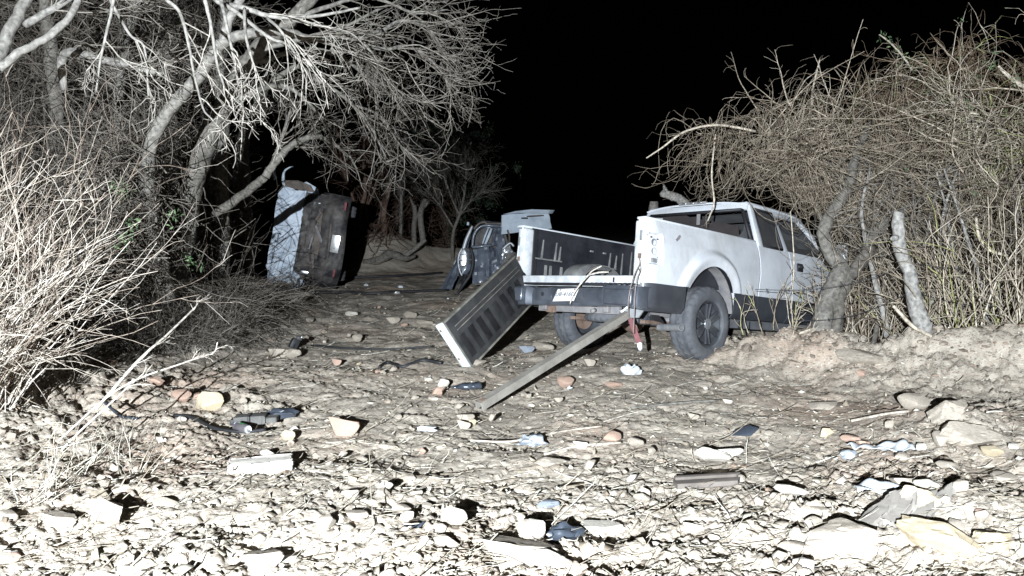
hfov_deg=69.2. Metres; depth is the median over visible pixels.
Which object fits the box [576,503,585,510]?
stone
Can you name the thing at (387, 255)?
fallen log
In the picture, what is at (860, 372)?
stone
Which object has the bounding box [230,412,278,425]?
speaker box
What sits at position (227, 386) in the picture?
stone
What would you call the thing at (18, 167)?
dry shrub
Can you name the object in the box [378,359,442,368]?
stick
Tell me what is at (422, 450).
stone
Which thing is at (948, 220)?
woody shrub
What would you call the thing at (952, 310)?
cane clump
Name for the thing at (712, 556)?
stone
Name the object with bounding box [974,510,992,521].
stone
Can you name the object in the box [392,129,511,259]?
bare tree
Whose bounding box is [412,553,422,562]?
stone
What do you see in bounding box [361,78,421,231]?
thin tree
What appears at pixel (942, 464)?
stone
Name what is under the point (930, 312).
cane clump
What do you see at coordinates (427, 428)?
plastic scrap
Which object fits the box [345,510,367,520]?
stone
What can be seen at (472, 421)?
stone
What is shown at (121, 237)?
dry brush
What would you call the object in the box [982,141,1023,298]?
woody shrub
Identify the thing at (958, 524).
stone
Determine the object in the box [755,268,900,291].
fence wire
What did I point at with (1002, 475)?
stone
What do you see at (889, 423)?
stone
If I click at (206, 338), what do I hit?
dry shrub
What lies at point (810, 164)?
vine thicket
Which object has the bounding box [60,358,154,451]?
dry plant
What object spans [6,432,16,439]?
stone
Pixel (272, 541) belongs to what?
stone
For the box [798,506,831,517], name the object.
stone
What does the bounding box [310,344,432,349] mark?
cable
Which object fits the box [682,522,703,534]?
stone
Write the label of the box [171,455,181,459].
stone
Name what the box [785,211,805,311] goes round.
creeper
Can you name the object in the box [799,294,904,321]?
fence wire
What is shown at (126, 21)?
bare tree
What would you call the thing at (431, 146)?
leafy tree
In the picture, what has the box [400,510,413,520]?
stone
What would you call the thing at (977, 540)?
stone
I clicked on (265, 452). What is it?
stone
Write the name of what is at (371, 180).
thin tree
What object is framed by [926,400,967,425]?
stone
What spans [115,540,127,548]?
stone
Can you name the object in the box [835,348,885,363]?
stone
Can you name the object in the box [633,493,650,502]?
stone
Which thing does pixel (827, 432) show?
stone
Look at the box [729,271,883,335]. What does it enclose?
cane clump
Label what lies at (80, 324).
dry shrub
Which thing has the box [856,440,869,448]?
stone
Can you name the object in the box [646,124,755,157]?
creeper
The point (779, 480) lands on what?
stone
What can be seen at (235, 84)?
bare tree
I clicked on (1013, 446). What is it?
stone
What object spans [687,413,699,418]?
stone
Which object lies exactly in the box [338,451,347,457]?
stone
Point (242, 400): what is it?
stone
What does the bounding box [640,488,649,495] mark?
stone
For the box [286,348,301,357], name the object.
stone
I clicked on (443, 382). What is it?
stone
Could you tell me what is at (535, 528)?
stone
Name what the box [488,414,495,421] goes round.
stone
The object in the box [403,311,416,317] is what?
stone
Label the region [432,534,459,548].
stone
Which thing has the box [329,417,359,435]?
stone
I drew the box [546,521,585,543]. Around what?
plastic bag
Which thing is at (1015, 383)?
stone
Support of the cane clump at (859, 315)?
on the ground
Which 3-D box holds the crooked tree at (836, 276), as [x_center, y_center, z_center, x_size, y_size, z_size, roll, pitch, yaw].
[3.845,-0.802,8.217,0.996,2.668,1.849,3,6,27]
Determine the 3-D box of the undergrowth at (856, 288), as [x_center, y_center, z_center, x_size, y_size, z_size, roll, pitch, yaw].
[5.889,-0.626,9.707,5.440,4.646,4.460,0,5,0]
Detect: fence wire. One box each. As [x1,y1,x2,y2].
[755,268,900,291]
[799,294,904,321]
[915,260,1023,270]
[922,293,1009,307]
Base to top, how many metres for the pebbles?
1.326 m
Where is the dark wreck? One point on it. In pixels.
(488, 254)
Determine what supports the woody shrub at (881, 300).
on the ground
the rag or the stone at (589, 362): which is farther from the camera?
the stone at (589, 362)
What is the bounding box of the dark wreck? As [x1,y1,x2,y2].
[441,209,553,293]
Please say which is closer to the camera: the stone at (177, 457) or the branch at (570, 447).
the stone at (177, 457)
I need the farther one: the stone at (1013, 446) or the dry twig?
the dry twig
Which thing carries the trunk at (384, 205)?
on the ground
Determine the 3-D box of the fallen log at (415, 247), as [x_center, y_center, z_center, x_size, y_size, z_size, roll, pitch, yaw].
[-2.651,-1.011,19.541,0.828,0.604,0.117,-1,5,-7]
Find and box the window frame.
[471,224,500,247]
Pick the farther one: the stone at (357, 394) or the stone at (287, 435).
the stone at (357, 394)
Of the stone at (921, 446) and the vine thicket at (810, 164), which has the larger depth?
the vine thicket at (810, 164)
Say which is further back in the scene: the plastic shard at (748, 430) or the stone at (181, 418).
the stone at (181, 418)
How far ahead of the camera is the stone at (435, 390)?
6.43 m
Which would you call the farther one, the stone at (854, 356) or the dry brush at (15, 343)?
the stone at (854, 356)
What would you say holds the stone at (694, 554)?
on the ground
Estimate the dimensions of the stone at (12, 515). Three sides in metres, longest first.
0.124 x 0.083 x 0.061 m
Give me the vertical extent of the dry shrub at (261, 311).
2.504 m
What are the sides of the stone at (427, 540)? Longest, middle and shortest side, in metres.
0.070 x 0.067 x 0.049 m
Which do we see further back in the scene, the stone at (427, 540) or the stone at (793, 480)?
the stone at (793, 480)
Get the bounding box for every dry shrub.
[0,9,287,389]
[0,36,273,373]
[20,145,329,315]
[54,252,293,368]
[60,207,354,359]
[75,206,355,335]
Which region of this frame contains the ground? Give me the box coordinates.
[0,221,1023,575]
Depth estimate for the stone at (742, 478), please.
4.26 m
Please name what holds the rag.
on the ground
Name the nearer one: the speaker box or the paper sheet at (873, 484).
the paper sheet at (873, 484)
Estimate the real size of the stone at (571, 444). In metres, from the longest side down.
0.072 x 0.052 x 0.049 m
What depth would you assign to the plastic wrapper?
4.96 m
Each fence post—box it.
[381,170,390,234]
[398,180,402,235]
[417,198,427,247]
[648,201,657,210]
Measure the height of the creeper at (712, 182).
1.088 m
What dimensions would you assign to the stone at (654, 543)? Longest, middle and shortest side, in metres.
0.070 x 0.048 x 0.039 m
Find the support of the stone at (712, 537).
on the ground
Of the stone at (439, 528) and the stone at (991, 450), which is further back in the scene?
the stone at (991, 450)
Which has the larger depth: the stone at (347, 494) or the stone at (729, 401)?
the stone at (729, 401)
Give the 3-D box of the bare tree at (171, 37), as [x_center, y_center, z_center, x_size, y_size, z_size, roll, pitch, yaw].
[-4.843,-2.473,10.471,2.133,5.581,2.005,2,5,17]
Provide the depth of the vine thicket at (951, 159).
8.41 m
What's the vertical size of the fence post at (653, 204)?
1.922 m
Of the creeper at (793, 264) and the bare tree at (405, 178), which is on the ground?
the bare tree at (405, 178)
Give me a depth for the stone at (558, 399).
6.16 m
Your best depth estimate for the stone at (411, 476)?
4.26 m
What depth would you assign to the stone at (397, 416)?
5.61 m
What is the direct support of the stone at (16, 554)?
on the ground
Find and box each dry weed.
[1,432,103,505]
[31,422,120,483]
[45,402,129,462]
[88,417,183,476]
[172,329,214,357]
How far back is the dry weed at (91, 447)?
4.58 m
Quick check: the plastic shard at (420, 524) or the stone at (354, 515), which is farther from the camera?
the stone at (354, 515)
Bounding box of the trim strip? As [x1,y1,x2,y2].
[345,272,441,278]
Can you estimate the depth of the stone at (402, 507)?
3.75 m
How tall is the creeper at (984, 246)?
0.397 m
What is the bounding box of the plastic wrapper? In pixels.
[516,433,547,446]
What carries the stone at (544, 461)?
on the ground
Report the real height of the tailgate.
1.119 m
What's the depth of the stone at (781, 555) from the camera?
3.23 m
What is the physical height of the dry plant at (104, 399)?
0.578 m
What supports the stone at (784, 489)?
on the ground
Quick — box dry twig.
[570,266,608,303]
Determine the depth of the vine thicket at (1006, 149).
8.64 m
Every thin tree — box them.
[318,83,389,240]
[344,85,409,232]
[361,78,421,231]
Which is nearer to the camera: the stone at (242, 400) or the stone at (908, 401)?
the stone at (908, 401)
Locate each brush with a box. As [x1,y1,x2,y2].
[0,63,238,382]
[0,125,245,411]
[318,164,482,257]
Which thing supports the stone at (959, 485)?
on the ground
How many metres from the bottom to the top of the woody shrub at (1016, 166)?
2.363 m
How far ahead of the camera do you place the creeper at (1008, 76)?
8.39 m
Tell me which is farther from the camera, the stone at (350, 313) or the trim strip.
the trim strip
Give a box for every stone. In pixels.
[0,509,18,521]
[0,550,17,563]
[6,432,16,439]
[6,529,17,535]
[7,552,20,561]
[40,510,76,530]
[71,445,87,454]
[84,443,96,454]
[90,497,122,525]
[96,474,105,479]
[104,359,118,364]
[109,464,117,471]
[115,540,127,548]
[125,384,136,390]
[146,376,165,384]
[152,497,178,507]
[156,438,165,442]
[158,563,166,569]
[171,389,191,401]
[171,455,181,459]
[177,416,186,420]
[196,392,223,410]
[208,498,220,506]
[219,385,237,390]
[239,398,246,403]
[240,549,283,571]
[260,449,273,455]
[266,537,282,546]
[268,349,287,357]
[281,430,294,440]
[283,292,309,302]
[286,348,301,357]
[316,514,335,529]
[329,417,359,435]
[332,359,341,364]
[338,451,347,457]
[341,489,358,498]
[345,311,357,315]
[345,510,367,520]
[348,476,356,481]
[352,334,362,341]
[353,393,361,396]
[357,456,367,460]
[357,487,365,493]
[377,487,389,496]
[378,481,392,489]
[386,317,399,323]
[391,504,411,514]
[393,414,401,420]
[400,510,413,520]
[402,473,415,479]
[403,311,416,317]
[410,490,422,494]
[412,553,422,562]
[416,319,433,324]
[418,448,425,453]
[419,535,433,545]
[422,502,432,508]
[424,376,432,380]
[432,387,444,393]
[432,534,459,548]
[433,523,446,533]
[437,379,449,389]
[440,506,467,525]
[454,403,463,409]
[455,414,474,421]
[457,420,470,428]
[469,419,476,425]
[474,359,486,365]
[480,535,560,569]
[481,546,489,554]
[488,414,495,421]
[515,518,532,532]
[518,549,568,568]
[519,346,534,352]
[519,518,544,538]
[532,342,553,350]
[533,456,567,466]
[537,499,559,508]
[553,397,562,401]
[557,376,573,387]
[567,443,576,448]
[573,441,587,448]
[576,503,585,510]
[580,520,625,538]
[583,460,595,469]
[584,359,595,365]
[603,430,620,441]
[605,381,622,386]
[617,421,628,425]
[627,474,636,481]
[628,437,643,445]
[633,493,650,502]
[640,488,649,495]
[648,447,655,454]
[651,541,662,546]
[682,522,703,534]
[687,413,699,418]
[687,550,701,560]
[694,447,730,460]
[703,381,711,387]
[706,555,719,561]
[708,534,720,541]
[715,448,742,455]
[722,399,732,403]
[738,474,745,481]
[764,430,773,435]
[769,492,779,498]
[771,551,787,561]
[774,484,806,494]
[775,476,783,483]
[777,540,814,555]
[788,477,803,483]
[792,557,814,569]
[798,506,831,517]
[804,516,822,526]
[805,517,879,563]
[808,401,837,410]
[820,428,833,437]
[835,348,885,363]
[840,434,860,441]
[856,369,867,376]
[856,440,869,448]
[884,420,893,428]
[889,477,915,486]
[894,452,909,460]
[895,515,984,558]
[897,393,929,409]
[900,485,939,506]
[913,479,939,488]
[916,443,926,450]
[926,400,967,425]
[932,430,949,446]
[935,460,959,468]
[939,421,1005,447]
[940,496,949,502]
[949,518,964,530]
[953,479,968,492]
[971,536,988,548]
[972,530,1013,551]
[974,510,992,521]
[980,446,1003,455]
[990,471,1018,483]
[1008,443,1019,448]
[1011,380,1020,385]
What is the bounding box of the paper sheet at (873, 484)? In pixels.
[853,478,902,494]
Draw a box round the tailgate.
[436,256,530,366]
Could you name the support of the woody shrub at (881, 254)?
on the ground
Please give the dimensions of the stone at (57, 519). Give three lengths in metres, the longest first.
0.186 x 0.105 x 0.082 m
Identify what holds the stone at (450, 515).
on the ground
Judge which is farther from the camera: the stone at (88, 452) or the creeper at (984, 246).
the creeper at (984, 246)
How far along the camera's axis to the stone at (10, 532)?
3.45 m
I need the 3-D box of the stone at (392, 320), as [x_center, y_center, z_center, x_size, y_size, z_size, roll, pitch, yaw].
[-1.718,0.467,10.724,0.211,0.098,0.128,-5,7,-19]
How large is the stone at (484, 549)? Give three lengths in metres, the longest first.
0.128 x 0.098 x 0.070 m
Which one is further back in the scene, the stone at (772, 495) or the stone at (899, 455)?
the stone at (899, 455)
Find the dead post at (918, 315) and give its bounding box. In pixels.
[889,211,932,334]
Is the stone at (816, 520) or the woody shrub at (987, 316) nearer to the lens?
the stone at (816, 520)
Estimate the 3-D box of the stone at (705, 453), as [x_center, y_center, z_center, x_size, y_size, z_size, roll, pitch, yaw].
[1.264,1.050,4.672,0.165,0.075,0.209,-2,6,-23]
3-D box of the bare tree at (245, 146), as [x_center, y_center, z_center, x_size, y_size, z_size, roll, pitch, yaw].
[-4.439,-1.980,13.341,1.728,4.369,1.611,-5,7,-41]
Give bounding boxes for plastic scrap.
[417,426,436,431]
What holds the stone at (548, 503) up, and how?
on the ground
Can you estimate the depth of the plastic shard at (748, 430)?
5.14 m
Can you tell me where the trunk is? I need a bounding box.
[409,196,429,243]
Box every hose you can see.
[101,399,138,419]
[173,414,265,432]
[308,289,448,294]
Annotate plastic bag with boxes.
[546,521,585,543]
[839,439,916,459]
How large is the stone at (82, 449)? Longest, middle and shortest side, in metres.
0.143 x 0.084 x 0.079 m
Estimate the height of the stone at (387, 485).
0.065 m
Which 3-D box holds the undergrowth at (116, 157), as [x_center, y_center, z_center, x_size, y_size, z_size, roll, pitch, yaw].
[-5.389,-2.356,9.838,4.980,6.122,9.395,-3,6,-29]
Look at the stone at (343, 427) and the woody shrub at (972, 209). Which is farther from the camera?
the woody shrub at (972, 209)
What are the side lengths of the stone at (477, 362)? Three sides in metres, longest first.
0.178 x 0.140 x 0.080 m
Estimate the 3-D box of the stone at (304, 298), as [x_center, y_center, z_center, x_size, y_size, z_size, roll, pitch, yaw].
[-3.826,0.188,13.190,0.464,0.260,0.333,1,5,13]
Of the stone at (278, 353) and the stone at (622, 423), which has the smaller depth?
the stone at (622, 423)
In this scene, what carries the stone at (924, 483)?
on the ground
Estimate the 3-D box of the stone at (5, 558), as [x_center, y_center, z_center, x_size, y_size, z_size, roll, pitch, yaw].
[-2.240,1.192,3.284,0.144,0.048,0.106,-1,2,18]
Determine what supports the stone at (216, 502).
on the ground
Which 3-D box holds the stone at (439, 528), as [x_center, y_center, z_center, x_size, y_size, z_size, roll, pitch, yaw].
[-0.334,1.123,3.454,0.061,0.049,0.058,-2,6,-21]
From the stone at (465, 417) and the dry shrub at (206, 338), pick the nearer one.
the stone at (465, 417)
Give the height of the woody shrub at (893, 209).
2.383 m
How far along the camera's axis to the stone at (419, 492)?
3.98 m
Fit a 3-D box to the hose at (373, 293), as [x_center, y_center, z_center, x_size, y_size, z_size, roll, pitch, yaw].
[-2.722,0.083,14.436,3.024,0.079,0.430,-1,5,-12]
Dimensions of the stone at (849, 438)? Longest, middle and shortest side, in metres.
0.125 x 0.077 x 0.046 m
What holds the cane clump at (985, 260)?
on the ground
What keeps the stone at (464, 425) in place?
on the ground
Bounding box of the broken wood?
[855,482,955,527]
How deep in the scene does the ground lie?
5.15 m
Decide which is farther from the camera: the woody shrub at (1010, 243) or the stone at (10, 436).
the woody shrub at (1010, 243)
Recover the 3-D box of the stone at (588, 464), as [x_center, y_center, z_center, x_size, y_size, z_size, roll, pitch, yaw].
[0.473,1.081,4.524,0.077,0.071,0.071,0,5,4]
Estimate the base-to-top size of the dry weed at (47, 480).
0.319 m
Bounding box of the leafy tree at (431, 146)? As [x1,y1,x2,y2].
[378,98,522,247]
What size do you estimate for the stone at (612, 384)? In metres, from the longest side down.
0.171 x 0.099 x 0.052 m
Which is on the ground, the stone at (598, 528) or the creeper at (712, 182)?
the stone at (598, 528)
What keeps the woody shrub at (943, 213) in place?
on the ground
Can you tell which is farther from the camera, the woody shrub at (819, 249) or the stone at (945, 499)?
the woody shrub at (819, 249)
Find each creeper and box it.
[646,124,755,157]
[704,134,715,227]
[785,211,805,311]
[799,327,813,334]
[803,57,825,104]
[876,31,915,73]
[969,217,1008,256]
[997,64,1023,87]
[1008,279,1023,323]
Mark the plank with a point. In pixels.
(731, 479)
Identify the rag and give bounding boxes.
[266,407,299,418]
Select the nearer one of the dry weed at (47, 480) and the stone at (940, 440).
the dry weed at (47, 480)
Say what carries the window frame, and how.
in the dark wreck
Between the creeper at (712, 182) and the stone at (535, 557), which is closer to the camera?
the stone at (535, 557)
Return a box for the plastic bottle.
[451,381,481,390]
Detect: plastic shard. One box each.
[404,521,424,527]
[731,425,758,435]
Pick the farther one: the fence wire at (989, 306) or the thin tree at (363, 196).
the thin tree at (363, 196)
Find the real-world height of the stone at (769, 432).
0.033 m
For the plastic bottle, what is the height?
0.078 m
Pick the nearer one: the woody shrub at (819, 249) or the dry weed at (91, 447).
the dry weed at (91, 447)
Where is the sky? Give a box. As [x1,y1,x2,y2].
[0,0,1023,220]
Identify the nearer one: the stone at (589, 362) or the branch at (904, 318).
the branch at (904, 318)
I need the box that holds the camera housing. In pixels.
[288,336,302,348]
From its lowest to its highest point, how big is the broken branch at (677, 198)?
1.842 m
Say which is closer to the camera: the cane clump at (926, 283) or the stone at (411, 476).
the stone at (411, 476)
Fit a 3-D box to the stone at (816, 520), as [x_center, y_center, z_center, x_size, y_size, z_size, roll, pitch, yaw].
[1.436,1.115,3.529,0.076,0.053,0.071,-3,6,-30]
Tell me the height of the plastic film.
0.123 m
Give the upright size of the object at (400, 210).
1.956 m
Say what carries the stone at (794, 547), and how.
on the ground
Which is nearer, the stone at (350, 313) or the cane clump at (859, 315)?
the cane clump at (859, 315)
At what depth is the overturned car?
14.54 m
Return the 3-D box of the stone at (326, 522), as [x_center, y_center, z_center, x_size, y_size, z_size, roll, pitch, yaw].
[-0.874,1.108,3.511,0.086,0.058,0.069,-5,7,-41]
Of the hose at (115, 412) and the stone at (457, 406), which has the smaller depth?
the hose at (115, 412)
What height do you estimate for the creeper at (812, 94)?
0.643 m
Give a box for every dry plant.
[57,342,232,441]
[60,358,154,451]
[95,294,209,409]
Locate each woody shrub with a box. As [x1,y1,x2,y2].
[785,139,855,329]
[834,152,906,338]
[848,167,920,342]
[858,171,906,341]
[880,155,930,332]
[901,168,967,313]
[904,159,962,323]
[916,169,994,308]
[921,150,996,326]
[934,168,1011,324]
[935,162,977,314]
[942,160,978,323]
[969,170,1023,324]
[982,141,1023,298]
[987,150,1023,323]
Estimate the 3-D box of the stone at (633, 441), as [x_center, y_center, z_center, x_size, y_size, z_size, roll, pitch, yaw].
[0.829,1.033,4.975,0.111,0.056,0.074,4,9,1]
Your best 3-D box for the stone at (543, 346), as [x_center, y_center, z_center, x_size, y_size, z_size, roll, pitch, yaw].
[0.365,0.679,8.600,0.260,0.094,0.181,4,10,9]
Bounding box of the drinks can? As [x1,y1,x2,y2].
[232,421,250,433]
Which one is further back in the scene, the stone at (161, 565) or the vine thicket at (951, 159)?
the vine thicket at (951, 159)
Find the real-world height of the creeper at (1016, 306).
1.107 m
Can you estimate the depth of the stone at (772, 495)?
3.89 m
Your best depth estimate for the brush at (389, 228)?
22.58 m
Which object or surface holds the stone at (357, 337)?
on the ground
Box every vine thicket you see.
[627,16,1022,298]
[765,10,1023,328]
[773,9,1023,197]
[849,2,1023,234]
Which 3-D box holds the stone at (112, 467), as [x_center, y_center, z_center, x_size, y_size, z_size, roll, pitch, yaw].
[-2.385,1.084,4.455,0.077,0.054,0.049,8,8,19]
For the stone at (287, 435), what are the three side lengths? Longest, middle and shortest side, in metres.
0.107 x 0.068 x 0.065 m
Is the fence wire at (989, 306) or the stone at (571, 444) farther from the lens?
the fence wire at (989, 306)
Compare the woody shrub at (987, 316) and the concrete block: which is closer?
the concrete block
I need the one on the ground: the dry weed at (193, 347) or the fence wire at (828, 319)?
the dry weed at (193, 347)
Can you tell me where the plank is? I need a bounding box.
[673,472,739,488]
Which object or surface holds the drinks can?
on the ground
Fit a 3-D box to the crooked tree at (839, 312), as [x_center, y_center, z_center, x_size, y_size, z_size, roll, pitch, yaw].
[3.979,-0.350,8.125,1.585,2.097,1.331,0,5,0]
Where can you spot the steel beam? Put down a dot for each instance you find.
(520, 380)
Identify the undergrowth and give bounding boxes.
[0,0,292,357]
[759,80,1023,342]
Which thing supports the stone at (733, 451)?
on the ground
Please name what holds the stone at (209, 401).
on the ground
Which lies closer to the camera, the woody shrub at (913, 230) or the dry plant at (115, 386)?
the dry plant at (115, 386)
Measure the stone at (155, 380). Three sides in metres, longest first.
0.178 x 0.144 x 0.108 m
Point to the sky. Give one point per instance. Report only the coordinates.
(586, 88)
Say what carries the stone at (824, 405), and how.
on the ground
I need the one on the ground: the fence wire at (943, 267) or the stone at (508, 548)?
the stone at (508, 548)
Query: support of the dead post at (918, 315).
on the ground
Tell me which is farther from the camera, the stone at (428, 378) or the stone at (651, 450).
the stone at (428, 378)
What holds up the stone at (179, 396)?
on the ground
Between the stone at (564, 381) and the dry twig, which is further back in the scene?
the dry twig
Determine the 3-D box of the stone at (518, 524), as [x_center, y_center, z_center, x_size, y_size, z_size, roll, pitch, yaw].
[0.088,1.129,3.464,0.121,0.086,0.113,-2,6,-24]
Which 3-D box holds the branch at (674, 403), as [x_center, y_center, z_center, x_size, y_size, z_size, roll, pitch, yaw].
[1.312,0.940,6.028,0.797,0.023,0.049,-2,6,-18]
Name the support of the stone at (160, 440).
on the ground
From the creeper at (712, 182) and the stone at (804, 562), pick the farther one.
the creeper at (712, 182)
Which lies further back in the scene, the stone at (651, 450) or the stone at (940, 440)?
the stone at (651, 450)
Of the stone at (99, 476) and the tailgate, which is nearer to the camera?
the stone at (99, 476)
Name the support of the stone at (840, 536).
on the ground
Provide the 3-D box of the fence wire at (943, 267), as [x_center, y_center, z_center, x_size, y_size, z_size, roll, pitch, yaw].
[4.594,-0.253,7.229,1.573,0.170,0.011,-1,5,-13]
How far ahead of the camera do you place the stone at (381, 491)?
3.93 m
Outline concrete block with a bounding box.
[227,453,292,474]
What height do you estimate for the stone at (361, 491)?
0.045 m
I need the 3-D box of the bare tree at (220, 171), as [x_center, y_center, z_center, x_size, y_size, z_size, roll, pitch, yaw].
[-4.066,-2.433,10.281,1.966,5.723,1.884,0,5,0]
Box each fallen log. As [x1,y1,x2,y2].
[362,249,415,264]
[402,238,426,255]
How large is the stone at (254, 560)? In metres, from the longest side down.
0.187 x 0.109 x 0.081 m
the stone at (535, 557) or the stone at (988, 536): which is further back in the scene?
the stone at (988, 536)
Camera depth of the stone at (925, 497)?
3.63 m
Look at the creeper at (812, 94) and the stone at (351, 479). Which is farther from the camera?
the creeper at (812, 94)
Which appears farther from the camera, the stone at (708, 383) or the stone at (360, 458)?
the stone at (708, 383)
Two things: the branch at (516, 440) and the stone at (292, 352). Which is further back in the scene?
the stone at (292, 352)
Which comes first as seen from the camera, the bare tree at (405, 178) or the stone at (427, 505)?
the stone at (427, 505)
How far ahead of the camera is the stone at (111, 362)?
7.25 m
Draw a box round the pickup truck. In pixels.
[514,201,878,359]
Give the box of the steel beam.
[475,307,629,410]
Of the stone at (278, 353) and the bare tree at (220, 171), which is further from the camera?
the bare tree at (220, 171)
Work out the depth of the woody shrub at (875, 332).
8.29 m
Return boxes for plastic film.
[620,363,641,374]
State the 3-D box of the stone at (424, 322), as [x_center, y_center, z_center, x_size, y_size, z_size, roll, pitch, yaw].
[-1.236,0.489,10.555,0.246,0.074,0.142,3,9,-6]
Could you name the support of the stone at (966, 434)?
on the ground
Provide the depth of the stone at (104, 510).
3.55 m
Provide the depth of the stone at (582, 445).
4.90 m
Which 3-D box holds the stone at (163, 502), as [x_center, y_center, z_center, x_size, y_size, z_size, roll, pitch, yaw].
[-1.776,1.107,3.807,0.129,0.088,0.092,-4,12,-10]
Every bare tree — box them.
[0,0,132,313]
[0,0,517,303]
[30,0,201,314]
[82,0,233,312]
[138,0,295,311]
[211,61,305,294]
[374,75,498,235]
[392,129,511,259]
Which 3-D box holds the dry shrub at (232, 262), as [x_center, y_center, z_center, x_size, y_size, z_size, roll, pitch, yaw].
[-5.333,-0.620,11.408,4.434,3.430,4.744,1,5,13]
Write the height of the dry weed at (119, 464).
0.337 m
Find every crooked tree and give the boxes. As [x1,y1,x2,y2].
[789,160,954,331]
[810,104,910,330]
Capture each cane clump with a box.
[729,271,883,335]
[787,203,990,342]
[798,151,1021,341]
[802,203,1023,340]
[853,160,1023,328]
[883,149,1023,326]
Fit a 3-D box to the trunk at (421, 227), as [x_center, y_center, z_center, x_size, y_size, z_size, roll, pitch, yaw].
[-2.515,-1.736,20.927,0.299,1.594,0.177,0,5,0]
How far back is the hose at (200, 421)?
5.30 m
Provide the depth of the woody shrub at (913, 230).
7.89 m
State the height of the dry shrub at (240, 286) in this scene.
2.319 m
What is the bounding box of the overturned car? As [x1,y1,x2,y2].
[266,166,356,288]
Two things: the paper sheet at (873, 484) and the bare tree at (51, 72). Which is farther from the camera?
the bare tree at (51, 72)
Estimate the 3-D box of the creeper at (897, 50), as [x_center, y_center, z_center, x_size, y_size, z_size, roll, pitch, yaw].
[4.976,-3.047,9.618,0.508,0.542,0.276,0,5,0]
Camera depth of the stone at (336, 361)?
7.71 m
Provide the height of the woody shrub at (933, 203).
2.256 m
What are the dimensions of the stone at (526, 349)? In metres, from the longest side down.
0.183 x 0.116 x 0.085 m
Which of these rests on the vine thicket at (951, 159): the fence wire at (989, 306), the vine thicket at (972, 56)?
the vine thicket at (972, 56)
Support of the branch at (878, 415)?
on the ground
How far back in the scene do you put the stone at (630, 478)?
4.28 m
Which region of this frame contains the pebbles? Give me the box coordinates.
[0,274,1023,575]
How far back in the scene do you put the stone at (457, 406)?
5.94 m
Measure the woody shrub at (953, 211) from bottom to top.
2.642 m
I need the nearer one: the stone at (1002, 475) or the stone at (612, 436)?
the stone at (1002, 475)
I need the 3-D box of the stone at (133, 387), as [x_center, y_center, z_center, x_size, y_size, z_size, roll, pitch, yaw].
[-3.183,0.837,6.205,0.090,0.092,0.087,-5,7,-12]
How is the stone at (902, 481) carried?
on the ground
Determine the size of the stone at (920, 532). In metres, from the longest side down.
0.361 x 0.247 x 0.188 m
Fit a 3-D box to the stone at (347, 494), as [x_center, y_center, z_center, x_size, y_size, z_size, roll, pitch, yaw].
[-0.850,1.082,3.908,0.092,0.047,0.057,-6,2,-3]
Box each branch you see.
[470,425,601,442]
[543,442,620,455]
[630,399,716,408]
[660,183,689,203]
[850,410,909,421]
[892,305,932,337]
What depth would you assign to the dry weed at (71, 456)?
4.13 m
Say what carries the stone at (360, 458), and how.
on the ground

